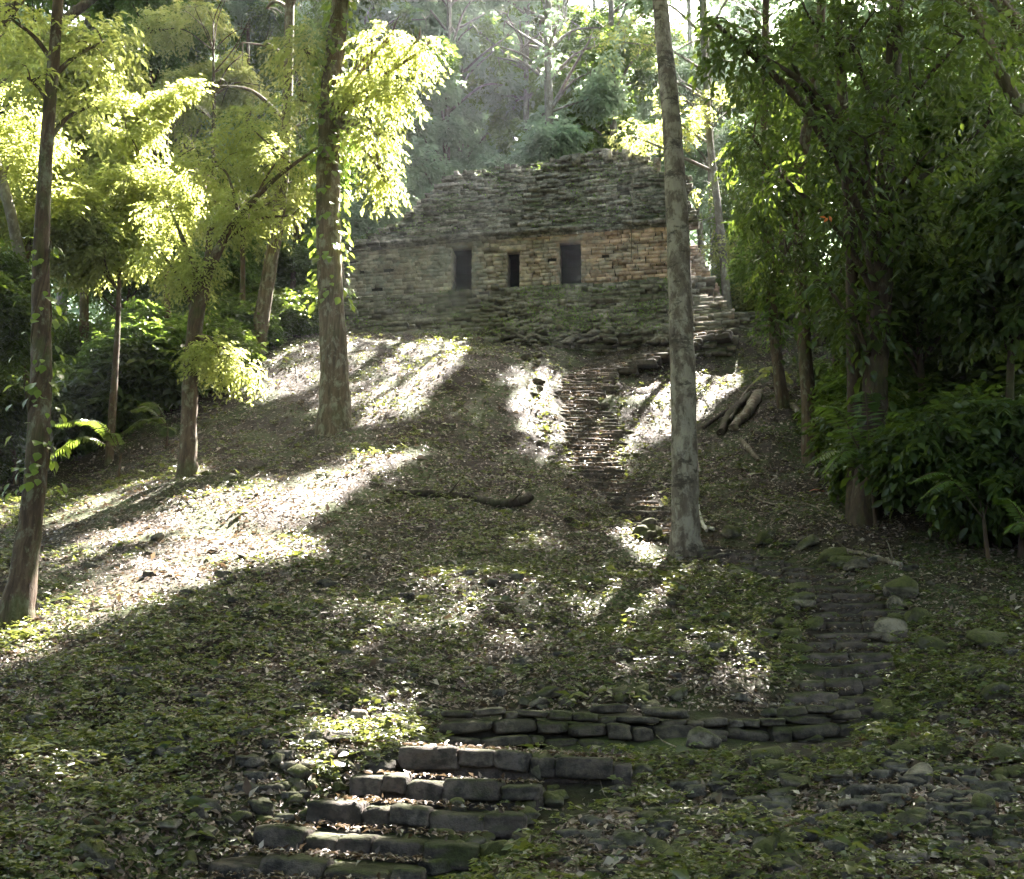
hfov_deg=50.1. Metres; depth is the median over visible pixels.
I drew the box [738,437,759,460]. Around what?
log
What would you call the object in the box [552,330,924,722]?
stone stairway
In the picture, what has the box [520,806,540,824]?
rock
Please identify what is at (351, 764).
rock
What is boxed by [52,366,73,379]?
bush
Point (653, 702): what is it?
rock
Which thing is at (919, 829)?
rock
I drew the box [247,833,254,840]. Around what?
rock
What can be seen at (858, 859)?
rock
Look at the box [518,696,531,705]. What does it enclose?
rock
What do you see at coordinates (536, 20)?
forest tree
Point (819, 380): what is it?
bush
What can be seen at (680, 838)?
rock
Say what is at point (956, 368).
understorey tree
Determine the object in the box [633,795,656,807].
rock
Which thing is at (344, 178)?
understorey tree
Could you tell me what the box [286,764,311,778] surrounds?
rock
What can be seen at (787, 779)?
rock
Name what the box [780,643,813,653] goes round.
rock
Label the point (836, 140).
dark tree
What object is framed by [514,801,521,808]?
rock
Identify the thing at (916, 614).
rock
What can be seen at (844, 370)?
bush
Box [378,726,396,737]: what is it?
rock
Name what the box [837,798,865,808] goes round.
rock
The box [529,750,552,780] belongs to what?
rock
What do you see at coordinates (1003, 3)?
forest tree
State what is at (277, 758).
rock
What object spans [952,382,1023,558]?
understorey tree
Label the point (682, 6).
forest
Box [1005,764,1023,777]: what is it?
rock
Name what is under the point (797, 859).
rock
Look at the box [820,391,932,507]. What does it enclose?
understorey tree
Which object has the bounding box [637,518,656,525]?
rock
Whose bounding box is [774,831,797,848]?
rock
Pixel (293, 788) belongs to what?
rock
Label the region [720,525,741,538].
rock
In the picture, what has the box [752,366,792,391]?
fern
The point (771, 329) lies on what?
climbing vine
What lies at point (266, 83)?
forest tree
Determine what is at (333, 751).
rock
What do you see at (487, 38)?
forest tree
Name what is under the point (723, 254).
forest tree
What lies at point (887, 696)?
rock
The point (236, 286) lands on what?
bush
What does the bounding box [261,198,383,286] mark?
forest tree
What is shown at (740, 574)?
rock
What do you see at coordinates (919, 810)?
rock
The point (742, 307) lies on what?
bush
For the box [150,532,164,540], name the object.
rock
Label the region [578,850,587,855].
rock
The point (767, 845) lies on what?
rock
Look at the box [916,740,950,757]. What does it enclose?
rock
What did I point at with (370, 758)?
rock
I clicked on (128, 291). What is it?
understorey tree
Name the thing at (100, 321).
bush
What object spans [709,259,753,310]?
bush
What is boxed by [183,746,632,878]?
stone stairway
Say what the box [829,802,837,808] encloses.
rock
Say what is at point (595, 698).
rock
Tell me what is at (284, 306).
bush
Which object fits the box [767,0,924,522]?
dark tree
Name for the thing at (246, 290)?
bush
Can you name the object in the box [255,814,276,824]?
rock
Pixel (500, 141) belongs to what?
forest tree
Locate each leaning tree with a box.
[0,0,154,628]
[183,0,315,360]
[888,0,1023,126]
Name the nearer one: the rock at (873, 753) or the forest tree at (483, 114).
the rock at (873, 753)
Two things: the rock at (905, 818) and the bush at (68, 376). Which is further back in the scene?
the bush at (68, 376)
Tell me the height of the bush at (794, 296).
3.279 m
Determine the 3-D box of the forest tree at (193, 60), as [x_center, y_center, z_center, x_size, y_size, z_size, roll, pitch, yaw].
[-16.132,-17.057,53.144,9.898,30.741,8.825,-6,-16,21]
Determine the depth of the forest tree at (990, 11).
50.05 m
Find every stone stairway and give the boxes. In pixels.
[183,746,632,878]
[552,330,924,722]
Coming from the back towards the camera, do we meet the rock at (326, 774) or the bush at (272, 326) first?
the bush at (272, 326)
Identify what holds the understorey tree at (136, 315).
on the ground at (580, 791)
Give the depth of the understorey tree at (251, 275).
41.62 m
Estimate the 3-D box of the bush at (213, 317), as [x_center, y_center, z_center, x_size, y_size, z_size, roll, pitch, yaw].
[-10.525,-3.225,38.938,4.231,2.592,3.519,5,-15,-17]
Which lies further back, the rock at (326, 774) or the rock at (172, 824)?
the rock at (326, 774)
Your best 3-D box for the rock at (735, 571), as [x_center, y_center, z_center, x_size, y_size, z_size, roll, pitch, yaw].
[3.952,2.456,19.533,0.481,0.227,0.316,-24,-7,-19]
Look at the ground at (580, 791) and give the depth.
21.99 m
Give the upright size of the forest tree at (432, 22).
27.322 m
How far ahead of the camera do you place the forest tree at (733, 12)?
73.74 m
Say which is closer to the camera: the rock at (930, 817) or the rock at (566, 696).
the rock at (930, 817)
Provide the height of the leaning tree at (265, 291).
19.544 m
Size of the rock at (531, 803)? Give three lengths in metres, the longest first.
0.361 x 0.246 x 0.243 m
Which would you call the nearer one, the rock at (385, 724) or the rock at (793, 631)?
the rock at (385, 724)
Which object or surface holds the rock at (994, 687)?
on the ground at (580, 791)
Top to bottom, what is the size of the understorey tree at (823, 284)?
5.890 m
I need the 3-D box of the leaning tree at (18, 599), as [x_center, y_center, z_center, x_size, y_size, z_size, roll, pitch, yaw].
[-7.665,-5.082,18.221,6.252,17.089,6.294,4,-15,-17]
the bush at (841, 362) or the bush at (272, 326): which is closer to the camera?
the bush at (841, 362)
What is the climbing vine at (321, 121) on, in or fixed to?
attached to the ridged bark tree at (334, 413)
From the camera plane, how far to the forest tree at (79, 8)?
43.54 m
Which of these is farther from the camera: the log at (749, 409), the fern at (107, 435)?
the log at (749, 409)
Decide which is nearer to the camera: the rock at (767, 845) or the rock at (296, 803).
the rock at (767, 845)
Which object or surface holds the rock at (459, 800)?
on the ground at (580, 791)
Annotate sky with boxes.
[35,0,1021,321]
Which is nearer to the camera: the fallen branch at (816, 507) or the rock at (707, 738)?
the rock at (707, 738)
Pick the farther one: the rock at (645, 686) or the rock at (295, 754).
the rock at (645, 686)
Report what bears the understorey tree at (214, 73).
on the ground at (580, 791)
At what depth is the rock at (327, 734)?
10.77 m
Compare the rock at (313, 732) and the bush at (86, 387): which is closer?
the rock at (313, 732)
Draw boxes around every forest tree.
[0,0,24,38]
[0,0,97,101]
[0,3,68,250]
[0,80,66,470]
[26,0,132,320]
[104,0,258,245]
[172,0,253,250]
[195,0,367,282]
[226,1,374,240]
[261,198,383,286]
[314,0,463,228]
[340,11,399,231]
[341,130,424,243]
[371,0,500,196]
[371,0,534,218]
[385,1,524,157]
[451,0,606,160]
[458,4,538,162]
[470,0,632,166]
[473,0,569,118]
[481,1,647,161]
[493,0,633,139]
[529,0,653,131]
[531,0,698,174]
[567,0,692,125]
[590,0,763,308]
[613,0,787,278]
[624,0,753,257]
[684,0,857,275]
[692,0,831,288]
[697,147,823,285]
[711,0,857,463]
[720,0,794,408]
[786,0,990,243]
[843,0,978,116]
[954,0,1017,49]
[961,0,1023,68]
[989,0,1023,35]
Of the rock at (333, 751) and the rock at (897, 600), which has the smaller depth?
the rock at (333, 751)
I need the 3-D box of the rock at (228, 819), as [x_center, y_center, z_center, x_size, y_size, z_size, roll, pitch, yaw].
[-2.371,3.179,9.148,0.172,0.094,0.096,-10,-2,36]
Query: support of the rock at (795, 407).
on the ground at (580, 791)
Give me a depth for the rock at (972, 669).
13.18 m
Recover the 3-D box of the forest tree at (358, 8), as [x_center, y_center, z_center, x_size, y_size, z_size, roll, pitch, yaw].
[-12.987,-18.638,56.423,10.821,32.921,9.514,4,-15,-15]
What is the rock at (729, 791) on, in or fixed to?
on the ground at (580, 791)
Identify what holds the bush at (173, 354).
on the ground at (580, 791)
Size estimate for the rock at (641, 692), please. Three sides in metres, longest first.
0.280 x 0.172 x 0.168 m
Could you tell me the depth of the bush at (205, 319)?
37.23 m
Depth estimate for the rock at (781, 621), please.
16.21 m
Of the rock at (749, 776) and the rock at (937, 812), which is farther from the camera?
the rock at (749, 776)
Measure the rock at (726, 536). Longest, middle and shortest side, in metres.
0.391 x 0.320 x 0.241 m
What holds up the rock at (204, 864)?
on the ground at (580, 791)
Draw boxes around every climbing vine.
[2,235,75,500]
[301,0,358,314]
[750,174,796,376]
[837,119,919,488]
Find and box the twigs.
[0,366,1023,878]
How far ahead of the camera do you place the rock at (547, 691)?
13.22 m
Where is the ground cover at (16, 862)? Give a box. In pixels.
[0,326,1023,878]
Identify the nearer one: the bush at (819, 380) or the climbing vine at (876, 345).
the climbing vine at (876, 345)
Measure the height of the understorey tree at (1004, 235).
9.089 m
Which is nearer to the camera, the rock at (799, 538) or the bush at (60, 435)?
the rock at (799, 538)
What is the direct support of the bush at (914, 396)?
on the ground at (580, 791)
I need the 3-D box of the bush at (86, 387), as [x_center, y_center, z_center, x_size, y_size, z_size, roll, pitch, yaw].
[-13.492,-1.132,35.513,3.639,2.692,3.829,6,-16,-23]
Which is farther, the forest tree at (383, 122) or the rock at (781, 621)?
the forest tree at (383, 122)
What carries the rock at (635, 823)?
on the ground at (580, 791)
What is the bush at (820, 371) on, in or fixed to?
on the ground at (580, 791)
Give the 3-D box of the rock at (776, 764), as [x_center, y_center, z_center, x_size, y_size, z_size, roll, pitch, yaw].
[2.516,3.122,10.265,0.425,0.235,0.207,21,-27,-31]
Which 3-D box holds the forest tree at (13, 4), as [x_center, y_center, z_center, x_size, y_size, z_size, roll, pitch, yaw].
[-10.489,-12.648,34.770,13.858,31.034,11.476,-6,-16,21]
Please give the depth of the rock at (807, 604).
17.34 m
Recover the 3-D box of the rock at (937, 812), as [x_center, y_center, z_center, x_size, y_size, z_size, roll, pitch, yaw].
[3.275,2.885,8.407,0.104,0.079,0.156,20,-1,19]
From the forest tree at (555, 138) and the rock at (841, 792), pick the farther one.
the forest tree at (555, 138)
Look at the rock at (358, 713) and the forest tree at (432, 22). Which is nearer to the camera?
the rock at (358, 713)
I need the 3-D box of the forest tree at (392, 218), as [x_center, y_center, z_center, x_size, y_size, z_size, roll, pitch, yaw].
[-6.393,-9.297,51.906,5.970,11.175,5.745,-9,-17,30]
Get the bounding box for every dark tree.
[684,0,1023,526]
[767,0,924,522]
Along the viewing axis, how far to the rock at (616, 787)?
10.03 m
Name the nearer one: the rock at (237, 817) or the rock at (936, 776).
the rock at (237, 817)
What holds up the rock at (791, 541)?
on the ground at (580, 791)
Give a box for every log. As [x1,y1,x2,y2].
[393,480,533,507]
[716,391,752,435]
[728,389,762,430]
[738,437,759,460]
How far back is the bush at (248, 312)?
38.80 m
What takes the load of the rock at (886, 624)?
on the ground at (580, 791)
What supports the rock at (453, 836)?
on the ground at (580, 791)
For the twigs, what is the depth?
14.32 m
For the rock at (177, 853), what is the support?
on the ground at (580, 791)
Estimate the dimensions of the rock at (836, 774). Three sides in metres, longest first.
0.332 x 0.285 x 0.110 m
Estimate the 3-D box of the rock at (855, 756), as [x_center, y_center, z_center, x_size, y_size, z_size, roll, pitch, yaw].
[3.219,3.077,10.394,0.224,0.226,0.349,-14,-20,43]
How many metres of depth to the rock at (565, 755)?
10.55 m
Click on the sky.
(575, 2)
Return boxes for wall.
[439,699,882,751]
[734,311,795,333]
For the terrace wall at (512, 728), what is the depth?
12.05 m
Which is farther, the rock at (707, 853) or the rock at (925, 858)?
the rock at (707, 853)
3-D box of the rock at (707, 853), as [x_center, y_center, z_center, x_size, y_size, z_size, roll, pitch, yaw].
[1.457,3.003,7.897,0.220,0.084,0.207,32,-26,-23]
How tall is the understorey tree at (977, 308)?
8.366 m
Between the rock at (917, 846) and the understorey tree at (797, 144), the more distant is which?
the understorey tree at (797, 144)
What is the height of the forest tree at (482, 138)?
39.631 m
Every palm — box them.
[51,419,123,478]
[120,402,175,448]
[806,391,882,529]
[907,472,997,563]
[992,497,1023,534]
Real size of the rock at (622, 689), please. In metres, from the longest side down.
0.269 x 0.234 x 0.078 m
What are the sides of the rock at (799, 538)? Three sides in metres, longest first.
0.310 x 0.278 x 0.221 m
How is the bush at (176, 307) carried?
on the ground at (580, 791)
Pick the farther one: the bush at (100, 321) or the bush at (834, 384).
the bush at (100, 321)
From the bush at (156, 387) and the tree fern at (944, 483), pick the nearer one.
the tree fern at (944, 483)
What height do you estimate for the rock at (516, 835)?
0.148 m
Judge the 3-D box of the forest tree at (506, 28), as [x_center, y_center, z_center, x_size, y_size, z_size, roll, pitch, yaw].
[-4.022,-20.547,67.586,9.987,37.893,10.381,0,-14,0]
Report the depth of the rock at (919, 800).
8.62 m
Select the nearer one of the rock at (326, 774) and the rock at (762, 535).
the rock at (326, 774)
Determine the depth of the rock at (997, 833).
7.97 m
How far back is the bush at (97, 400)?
33.62 m
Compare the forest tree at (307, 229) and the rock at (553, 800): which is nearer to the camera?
the rock at (553, 800)
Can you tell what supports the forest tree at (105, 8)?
on the ground at (580, 791)
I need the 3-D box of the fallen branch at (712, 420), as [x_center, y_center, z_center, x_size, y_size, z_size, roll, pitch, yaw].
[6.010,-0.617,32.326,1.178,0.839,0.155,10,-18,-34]
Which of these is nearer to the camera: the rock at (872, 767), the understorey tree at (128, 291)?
the rock at (872, 767)
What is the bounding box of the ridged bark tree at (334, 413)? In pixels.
[253,0,456,436]
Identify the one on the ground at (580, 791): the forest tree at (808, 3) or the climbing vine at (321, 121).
the forest tree at (808, 3)
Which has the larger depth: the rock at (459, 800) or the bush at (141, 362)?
the bush at (141, 362)
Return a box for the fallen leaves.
[0,327,1023,878]
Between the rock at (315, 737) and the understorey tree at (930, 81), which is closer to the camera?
the rock at (315, 737)
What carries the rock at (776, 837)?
on the ground at (580, 791)
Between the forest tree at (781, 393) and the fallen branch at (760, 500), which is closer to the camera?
the fallen branch at (760, 500)
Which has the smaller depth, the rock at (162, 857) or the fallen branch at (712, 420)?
the rock at (162, 857)
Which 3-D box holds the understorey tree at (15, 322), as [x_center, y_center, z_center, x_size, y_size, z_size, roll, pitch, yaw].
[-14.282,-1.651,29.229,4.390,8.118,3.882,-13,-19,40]
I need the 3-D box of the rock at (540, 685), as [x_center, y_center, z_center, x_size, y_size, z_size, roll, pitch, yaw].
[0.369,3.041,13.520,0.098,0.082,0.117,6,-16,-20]
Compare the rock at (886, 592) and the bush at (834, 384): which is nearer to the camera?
the rock at (886, 592)
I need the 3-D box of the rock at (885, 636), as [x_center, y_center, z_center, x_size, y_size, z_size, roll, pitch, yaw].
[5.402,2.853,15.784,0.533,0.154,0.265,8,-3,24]
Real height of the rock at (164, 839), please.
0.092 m
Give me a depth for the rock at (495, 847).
8.75 m
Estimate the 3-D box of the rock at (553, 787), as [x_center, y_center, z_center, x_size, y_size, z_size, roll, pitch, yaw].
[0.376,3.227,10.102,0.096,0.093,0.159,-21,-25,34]
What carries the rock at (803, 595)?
on the ground at (580, 791)
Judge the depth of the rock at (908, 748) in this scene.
10.33 m
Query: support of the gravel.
on the ground at (580, 791)
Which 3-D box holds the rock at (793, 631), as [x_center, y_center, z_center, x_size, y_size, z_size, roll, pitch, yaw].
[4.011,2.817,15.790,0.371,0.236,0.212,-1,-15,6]
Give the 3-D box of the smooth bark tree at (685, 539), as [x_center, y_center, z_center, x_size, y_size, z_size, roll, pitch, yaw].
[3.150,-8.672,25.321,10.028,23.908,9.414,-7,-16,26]
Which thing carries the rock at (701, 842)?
on the ground at (580, 791)
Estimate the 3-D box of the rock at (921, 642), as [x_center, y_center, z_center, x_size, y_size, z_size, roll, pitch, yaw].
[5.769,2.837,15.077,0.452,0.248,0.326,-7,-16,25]
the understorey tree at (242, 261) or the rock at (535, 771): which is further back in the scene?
the understorey tree at (242, 261)
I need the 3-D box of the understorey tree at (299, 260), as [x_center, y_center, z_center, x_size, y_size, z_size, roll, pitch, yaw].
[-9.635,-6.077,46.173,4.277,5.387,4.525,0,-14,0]
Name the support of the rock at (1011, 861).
on the ground at (580, 791)
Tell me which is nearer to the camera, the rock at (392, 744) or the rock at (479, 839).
the rock at (479, 839)
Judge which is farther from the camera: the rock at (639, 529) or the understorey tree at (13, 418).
the understorey tree at (13, 418)
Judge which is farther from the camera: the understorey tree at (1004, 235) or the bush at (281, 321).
the bush at (281, 321)
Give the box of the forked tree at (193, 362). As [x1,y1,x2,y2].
[121,98,317,478]
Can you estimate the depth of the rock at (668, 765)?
10.74 m
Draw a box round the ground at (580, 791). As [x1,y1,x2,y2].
[0,321,1023,878]
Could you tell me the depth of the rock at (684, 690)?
13.16 m
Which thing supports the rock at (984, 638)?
on the ground at (580, 791)
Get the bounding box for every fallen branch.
[698,504,707,531]
[702,408,728,429]
[749,495,785,506]
[793,502,829,515]
[828,539,902,565]
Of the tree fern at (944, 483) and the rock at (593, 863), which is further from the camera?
the tree fern at (944, 483)
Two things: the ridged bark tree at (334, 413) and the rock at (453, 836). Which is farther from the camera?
the ridged bark tree at (334, 413)
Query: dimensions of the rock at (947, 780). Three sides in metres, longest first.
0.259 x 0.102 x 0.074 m
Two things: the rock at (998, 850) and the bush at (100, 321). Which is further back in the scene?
the bush at (100, 321)
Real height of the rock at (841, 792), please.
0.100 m
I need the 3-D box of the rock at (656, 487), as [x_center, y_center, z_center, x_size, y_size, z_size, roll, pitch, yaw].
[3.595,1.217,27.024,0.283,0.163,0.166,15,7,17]
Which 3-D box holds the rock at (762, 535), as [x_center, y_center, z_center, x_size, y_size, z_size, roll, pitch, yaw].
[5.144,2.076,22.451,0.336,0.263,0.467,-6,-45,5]
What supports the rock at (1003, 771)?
on the ground at (580, 791)
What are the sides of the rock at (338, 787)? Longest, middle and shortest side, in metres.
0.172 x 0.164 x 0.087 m
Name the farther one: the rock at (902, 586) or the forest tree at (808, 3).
the forest tree at (808, 3)
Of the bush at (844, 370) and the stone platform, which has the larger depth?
the stone platform
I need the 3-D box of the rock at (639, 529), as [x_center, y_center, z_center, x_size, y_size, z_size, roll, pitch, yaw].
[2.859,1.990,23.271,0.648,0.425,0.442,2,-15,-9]
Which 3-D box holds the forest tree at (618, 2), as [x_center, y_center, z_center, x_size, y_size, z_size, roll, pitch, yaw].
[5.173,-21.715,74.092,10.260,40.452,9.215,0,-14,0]
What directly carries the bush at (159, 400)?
on the ground at (580, 791)
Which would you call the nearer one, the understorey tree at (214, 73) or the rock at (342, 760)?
the rock at (342, 760)
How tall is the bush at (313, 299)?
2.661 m
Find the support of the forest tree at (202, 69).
on the ground at (580, 791)
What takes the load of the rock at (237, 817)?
on the ground at (580, 791)
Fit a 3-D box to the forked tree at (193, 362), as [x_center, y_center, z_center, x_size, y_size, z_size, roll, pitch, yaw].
[-7.691,-4.007,28.339,5.182,11.349,3.862,0,-14,0]
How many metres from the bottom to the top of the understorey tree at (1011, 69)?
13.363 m
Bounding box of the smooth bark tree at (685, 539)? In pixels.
[652,0,704,558]
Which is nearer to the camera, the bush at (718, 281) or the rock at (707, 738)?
the rock at (707, 738)
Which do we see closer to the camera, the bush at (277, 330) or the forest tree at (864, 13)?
the bush at (277, 330)
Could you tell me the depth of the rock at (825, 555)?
20.53 m
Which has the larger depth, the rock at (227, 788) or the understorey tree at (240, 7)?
the understorey tree at (240, 7)
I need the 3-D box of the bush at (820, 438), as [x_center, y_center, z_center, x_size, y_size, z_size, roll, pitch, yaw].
[8.598,0.018,25.899,3.497,3.211,3.480,1,-15,-6]
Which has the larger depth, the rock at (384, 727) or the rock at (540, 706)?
the rock at (540, 706)
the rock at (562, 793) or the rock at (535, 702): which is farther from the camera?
the rock at (535, 702)
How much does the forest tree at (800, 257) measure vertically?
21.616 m
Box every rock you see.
[71,838,104,859]
[123,844,138,857]
[149,836,173,846]
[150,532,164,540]
[155,819,182,830]
[155,853,167,862]
[170,850,179,857]
[180,841,189,846]
[180,850,197,868]
[196,851,205,857]
[197,859,209,870]
[221,815,234,823]
[224,785,233,791]
[228,811,251,824]
[237,552,247,557]
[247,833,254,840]
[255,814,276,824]
[270,752,284,765]
[282,781,291,790]
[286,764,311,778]
[286,793,303,803]
[287,778,305,790]
[290,786,297,790]
[291,802,301,805]
[293,753,302,759]
[299,808,306,819]
[301,728,322,738]
[304,733,322,745]
[306,780,320,789]
[313,748,336,760]
[314,761,333,779]
[315,738,328,749]
[317,710,330,718]
[321,728,343,742]
[330,781,348,792]
[338,748,357,757]
[338,758,350,762]
[344,761,354,772]
[349,709,367,722]
[366,750,380,761]
[374,717,392,726]
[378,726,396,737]
[383,741,398,746]
[394,722,413,734]
[402,833,419,838]
[427,828,460,840]
[444,797,466,811]
[460,830,494,844]
[479,839,517,865]
[512,831,535,841]
[513,784,539,810]
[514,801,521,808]
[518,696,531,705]
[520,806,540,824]
[521,353,531,359]
[529,697,550,707]
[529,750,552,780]
[535,686,558,697]
[536,704,546,709]
[537,683,544,688]
[543,789,568,804]
[543,791,563,806]
[547,784,559,790]
[549,691,568,697]
[550,812,564,822]
[557,694,576,706]
[559,697,565,706]
[560,754,580,756]
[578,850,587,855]
[587,694,598,704]
[587,859,604,867]
[607,784,633,792]
[611,685,632,694]
[614,693,626,703]
[631,819,650,830]
[632,524,663,538]
[633,683,648,694]
[633,763,653,776]
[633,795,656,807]
[634,701,644,707]
[636,689,652,701]
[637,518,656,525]
[640,530,656,540]
[645,699,660,706]
[646,836,669,855]
[653,485,662,489]
[657,760,673,771]
[658,846,698,868]
[665,688,682,700]
[671,836,690,846]
[678,686,687,696]
[686,726,721,748]
[699,840,708,845]
[700,849,727,862]
[706,792,736,802]
[709,777,721,781]
[712,766,729,779]
[715,785,737,795]
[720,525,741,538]
[722,534,732,538]
[724,569,744,580]
[728,565,753,578]
[731,573,747,579]
[742,774,756,783]
[749,836,775,859]
[750,745,784,766]
[755,531,770,545]
[764,760,797,780]
[767,833,778,841]
[773,617,793,628]
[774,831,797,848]
[778,627,802,641]
[778,773,811,788]
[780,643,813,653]
[782,582,811,594]
[783,538,796,545]
[788,591,815,604]
[790,402,799,414]
[791,735,823,742]
[792,856,810,865]
[794,599,815,608]
[795,534,818,549]
[796,535,805,545]
[802,863,815,875]
[804,616,823,630]
[818,547,849,563]
[822,769,852,779]
[828,555,852,566]
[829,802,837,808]
[835,752,866,762]
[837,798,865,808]
[838,787,845,797]
[843,557,869,571]
[848,566,860,570]
[852,853,871,865]
[867,631,904,643]
[868,765,882,770]
[869,749,881,756]
[871,699,895,720]
[873,617,907,632]
[881,694,899,704]
[883,578,896,596]
[884,575,918,598]
[886,595,907,610]
[886,612,903,620]
[890,742,917,754]
[893,706,905,717]
[893,812,927,830]
[896,679,914,687]
[904,607,935,626]
[904,849,929,863]
[905,807,931,821]
[906,762,933,776]
[910,825,926,832]
[912,844,936,858]
[914,636,948,652]
[915,796,927,806]
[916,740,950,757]
[923,784,935,792]
[926,815,933,820]
[933,772,940,779]
[933,810,945,818]
[935,711,955,723]
[941,777,963,786]
[956,748,969,756]
[957,664,987,681]
[962,843,997,866]
[964,861,989,869]
[966,628,1007,650]
[970,785,980,790]
[971,792,995,813]
[975,815,987,819]
[980,682,1009,701]
[988,742,1023,761]
[988,767,1008,778]
[992,829,1004,839]
[992,846,1008,855]
[993,774,1015,785]
[997,853,1020,865]
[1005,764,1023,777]
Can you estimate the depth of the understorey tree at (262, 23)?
50.78 m
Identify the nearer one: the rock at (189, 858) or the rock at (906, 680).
the rock at (189, 858)
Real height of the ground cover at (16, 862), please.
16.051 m
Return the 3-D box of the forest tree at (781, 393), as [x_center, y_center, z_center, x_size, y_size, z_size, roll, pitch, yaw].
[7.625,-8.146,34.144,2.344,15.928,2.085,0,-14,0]
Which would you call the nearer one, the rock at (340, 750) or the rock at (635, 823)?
the rock at (635, 823)
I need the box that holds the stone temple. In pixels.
[344,148,721,298]
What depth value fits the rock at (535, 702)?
12.96 m
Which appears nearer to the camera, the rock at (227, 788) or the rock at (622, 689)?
the rock at (227, 788)
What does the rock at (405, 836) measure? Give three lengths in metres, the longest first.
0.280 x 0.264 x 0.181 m
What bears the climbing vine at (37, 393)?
attached to the leaning tree at (18, 599)
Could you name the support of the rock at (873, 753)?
on the ground at (580, 791)
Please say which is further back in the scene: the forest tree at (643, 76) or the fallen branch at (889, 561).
the forest tree at (643, 76)
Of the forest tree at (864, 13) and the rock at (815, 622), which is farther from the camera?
the forest tree at (864, 13)
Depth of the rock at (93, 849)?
7.65 m
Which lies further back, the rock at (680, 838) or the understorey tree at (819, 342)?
the understorey tree at (819, 342)
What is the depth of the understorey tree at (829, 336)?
29.05 m
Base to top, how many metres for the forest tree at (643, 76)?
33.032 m
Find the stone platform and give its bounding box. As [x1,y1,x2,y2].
[344,275,739,356]
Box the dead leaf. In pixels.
[820,216,831,221]
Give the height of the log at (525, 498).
0.687 m
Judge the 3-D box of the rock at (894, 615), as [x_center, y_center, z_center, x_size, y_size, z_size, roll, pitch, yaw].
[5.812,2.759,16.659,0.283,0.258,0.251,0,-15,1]
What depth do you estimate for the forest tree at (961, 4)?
42.46 m
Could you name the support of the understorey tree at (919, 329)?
on the ground at (580, 791)
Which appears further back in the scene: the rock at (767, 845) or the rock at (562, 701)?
the rock at (562, 701)
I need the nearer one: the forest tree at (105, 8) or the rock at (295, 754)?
the rock at (295, 754)
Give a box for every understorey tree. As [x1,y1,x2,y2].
[0,0,96,113]
[0,11,155,356]
[0,104,123,489]
[0,238,68,385]
[0,365,58,484]
[19,299,109,368]
[50,156,214,465]
[50,233,184,329]
[77,73,218,410]
[77,296,206,397]
[100,0,236,230]
[126,0,274,303]
[131,237,260,309]
[164,131,314,304]
[184,0,313,197]
[227,0,356,246]
[241,92,365,296]
[248,233,316,294]
[739,29,857,323]
[749,92,851,346]
[761,102,916,364]
[791,31,1003,215]
[810,245,870,316]
[810,250,941,366]
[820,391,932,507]
[823,166,1004,409]
[851,372,1023,549]
[871,59,1023,240]
[899,165,1023,399]
[906,47,1023,183]
[932,340,1023,390]
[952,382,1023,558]
[955,133,1023,293]
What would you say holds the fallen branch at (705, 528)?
on the ground at (580, 791)
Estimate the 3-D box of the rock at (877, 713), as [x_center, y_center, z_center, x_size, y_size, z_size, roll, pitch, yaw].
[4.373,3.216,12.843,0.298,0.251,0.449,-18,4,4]
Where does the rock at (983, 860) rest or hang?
on the ground at (580, 791)
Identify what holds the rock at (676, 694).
on the ground at (580, 791)
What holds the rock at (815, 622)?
on the ground at (580, 791)
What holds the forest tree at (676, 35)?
on the ground at (580, 791)
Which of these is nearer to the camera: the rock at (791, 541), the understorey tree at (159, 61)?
the rock at (791, 541)
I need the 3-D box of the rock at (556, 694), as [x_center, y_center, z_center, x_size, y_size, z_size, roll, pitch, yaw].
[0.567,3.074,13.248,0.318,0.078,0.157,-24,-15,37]
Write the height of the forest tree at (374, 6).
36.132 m
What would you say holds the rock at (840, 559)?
on the ground at (580, 791)
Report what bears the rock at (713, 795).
on the ground at (580, 791)
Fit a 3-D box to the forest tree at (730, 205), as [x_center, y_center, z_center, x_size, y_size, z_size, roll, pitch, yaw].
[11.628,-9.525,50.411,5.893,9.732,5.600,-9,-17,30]
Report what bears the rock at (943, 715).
on the ground at (580, 791)
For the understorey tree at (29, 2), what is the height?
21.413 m
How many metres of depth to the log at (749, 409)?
31.85 m
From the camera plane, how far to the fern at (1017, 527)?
18.60 m
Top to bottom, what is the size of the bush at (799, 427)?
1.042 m
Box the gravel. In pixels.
[0,549,1023,878]
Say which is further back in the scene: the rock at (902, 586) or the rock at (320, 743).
the rock at (902, 586)
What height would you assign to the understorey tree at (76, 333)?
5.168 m
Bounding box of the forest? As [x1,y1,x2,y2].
[4,0,1019,323]
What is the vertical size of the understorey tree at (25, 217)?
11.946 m
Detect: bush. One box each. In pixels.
[24,356,155,454]
[51,390,102,461]
[52,314,110,368]
[52,354,83,372]
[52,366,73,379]
[54,370,121,406]
[75,321,222,414]
[119,372,179,414]
[142,358,181,409]
[145,321,212,381]
[153,292,188,322]
[173,309,274,349]
[176,312,248,363]
[178,314,268,383]
[182,285,276,342]
[205,300,291,346]
[206,307,286,348]
[210,274,277,297]
[218,279,278,309]
[227,310,287,345]
[245,287,318,338]
[252,301,290,336]
[281,279,318,335]
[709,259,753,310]
[730,266,810,320]
[765,261,829,323]
[792,369,833,425]
[795,365,843,433]
[796,357,829,385]
[796,418,801,436]
[799,362,890,447]
[801,344,948,456]
[803,382,928,481]
[817,350,916,401]
[840,373,996,439]
[895,356,1003,407]
[952,354,1023,399]
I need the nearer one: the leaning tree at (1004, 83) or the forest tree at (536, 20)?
the leaning tree at (1004, 83)
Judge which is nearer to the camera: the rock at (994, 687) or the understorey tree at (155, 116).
the rock at (994, 687)
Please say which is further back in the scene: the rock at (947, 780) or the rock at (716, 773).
the rock at (716, 773)

